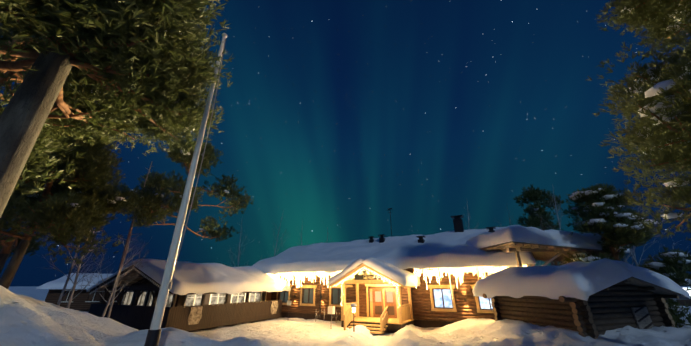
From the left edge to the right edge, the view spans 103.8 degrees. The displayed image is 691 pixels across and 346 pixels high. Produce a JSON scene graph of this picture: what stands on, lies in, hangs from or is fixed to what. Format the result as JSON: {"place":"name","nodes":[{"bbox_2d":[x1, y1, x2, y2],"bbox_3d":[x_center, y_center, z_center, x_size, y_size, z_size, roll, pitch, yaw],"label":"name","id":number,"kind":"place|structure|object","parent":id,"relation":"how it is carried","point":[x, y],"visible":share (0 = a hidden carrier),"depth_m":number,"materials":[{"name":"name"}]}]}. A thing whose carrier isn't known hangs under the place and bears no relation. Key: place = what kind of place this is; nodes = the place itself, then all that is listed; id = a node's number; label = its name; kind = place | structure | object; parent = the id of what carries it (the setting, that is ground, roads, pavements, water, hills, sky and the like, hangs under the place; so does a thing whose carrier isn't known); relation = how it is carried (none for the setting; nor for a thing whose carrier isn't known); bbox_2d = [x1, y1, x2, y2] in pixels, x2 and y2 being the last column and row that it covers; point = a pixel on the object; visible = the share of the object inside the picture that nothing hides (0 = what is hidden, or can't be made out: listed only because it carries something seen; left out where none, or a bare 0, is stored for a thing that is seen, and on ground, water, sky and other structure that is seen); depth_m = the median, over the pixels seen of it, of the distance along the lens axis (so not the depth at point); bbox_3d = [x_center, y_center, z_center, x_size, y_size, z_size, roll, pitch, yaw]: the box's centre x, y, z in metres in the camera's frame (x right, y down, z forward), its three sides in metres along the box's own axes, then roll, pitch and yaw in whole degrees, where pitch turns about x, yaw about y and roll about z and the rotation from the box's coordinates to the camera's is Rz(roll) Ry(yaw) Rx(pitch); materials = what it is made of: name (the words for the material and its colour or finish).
{"place":"outdoors","nodes":[
{"label":"outdoors","id":0,"kind":"place"},
{"bbox_2d":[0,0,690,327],"bbox_3d":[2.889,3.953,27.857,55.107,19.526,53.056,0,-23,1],"label":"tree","id":1,"kind":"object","parent":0,"point":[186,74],"depth_m":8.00,"materials":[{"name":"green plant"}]},
{"bbox_2d":[15,0,690,327],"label":"snow","id":2,"kind":"structure","parent":1,"relation":"attached to","point":[652,91],"depth_m":13.12,"materials":[{"name":"white snow"}]},
{"bbox_2d":[0,285,690,345],"bbox_3d":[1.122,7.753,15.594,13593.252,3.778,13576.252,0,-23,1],"label":"ground","id":3,"kind":"structure","parent":0,"point":[29,316],"depth_m":10.14,"materials":[{"name":"white snow"}]},
{"bbox_2d":[36,273,126,309],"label":"building","id":4,"kind":"structure","parent":3,"relation":"on","point":[84,299],"depth_m":30.94,"materials":[{"name":"brown wood"}]},
{"bbox_2d":[144,33,226,345],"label":"flagpole","id":5,"kind":"object","parent":3,"relation":"on","point":[153,334],"visible":0.88,"depth_m":5.69,"materials":[{"name":"grey metal"}]},
{"bbox_2d":[87,258,290,331],"bbox_3d":[-11.464,9.987,22.831,9.649,4.567,12.820,-10,-25,23],"label":"annex","id":6,"kind":"object","parent":3,"relation":"on","point":[204,296],"visible":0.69,"depth_m":18.96,"materials":[{"name":"brown wood"}]},
{"bbox_2d":[287,301,356,331],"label":"signposts","id":7,"kind":"object","parent":3,"relation":"on","point":[331,310],"visible":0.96,"depth_m":18.41,"materials":[{"name":"grey metal"}]},
{"bbox_2d":[252,208,535,333],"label":"building","id":8,"kind":"structure","parent":3,"relation":"on","point":[380,308],"depth_m":20.20,"materials":[{"name":"brown wood"}]},
{"bbox_2d":[267,264,526,299],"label":"icicles","id":9,"kind":"object","parent":8,"relation":"hanging from","point":[495,268],"visible":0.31,"depth_m":18.54,"materials":[{"name":"white ice"}]},
{"bbox_2d":[275,265,523,301],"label":"fairy lights","id":10,"kind":"object","parent":8,"relation":"on","point":[392,283],"visible":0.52,"depth_m":19.01},
{"bbox_2d":[466,225,629,267],"bbox_3d":[13.044,6.967,17.785,7.600,6.185,5.400,3,-23,-6],"label":"shelter","id":11,"kind":"object","parent":3,"relation":"on","point":[551,245],"visible":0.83,"depth_m":16.36,"materials":[{"name":"brown wood"}]},
{"bbox_2d":[472,258,690,338],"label":"cabin","id":12,"kind":"object","parent":3,"relation":"on","point":[595,299],"visible":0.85,"depth_m":11.26,"materials":[{"name":"brown"}]},
{"bbox_2d":[676,278,690,305],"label":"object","id":13,"kind":"object","parent":3,"relation":"on","point":[687,301],"visible":0.06,"depth_m":27.06,"materials":[{"name":"wood"}]},
{"bbox_2d":[0,0,690,285],"label":"sky","id":14,"kind":"structure","parent":0,"point":[339,114],"materials":[{"name":"blue"}]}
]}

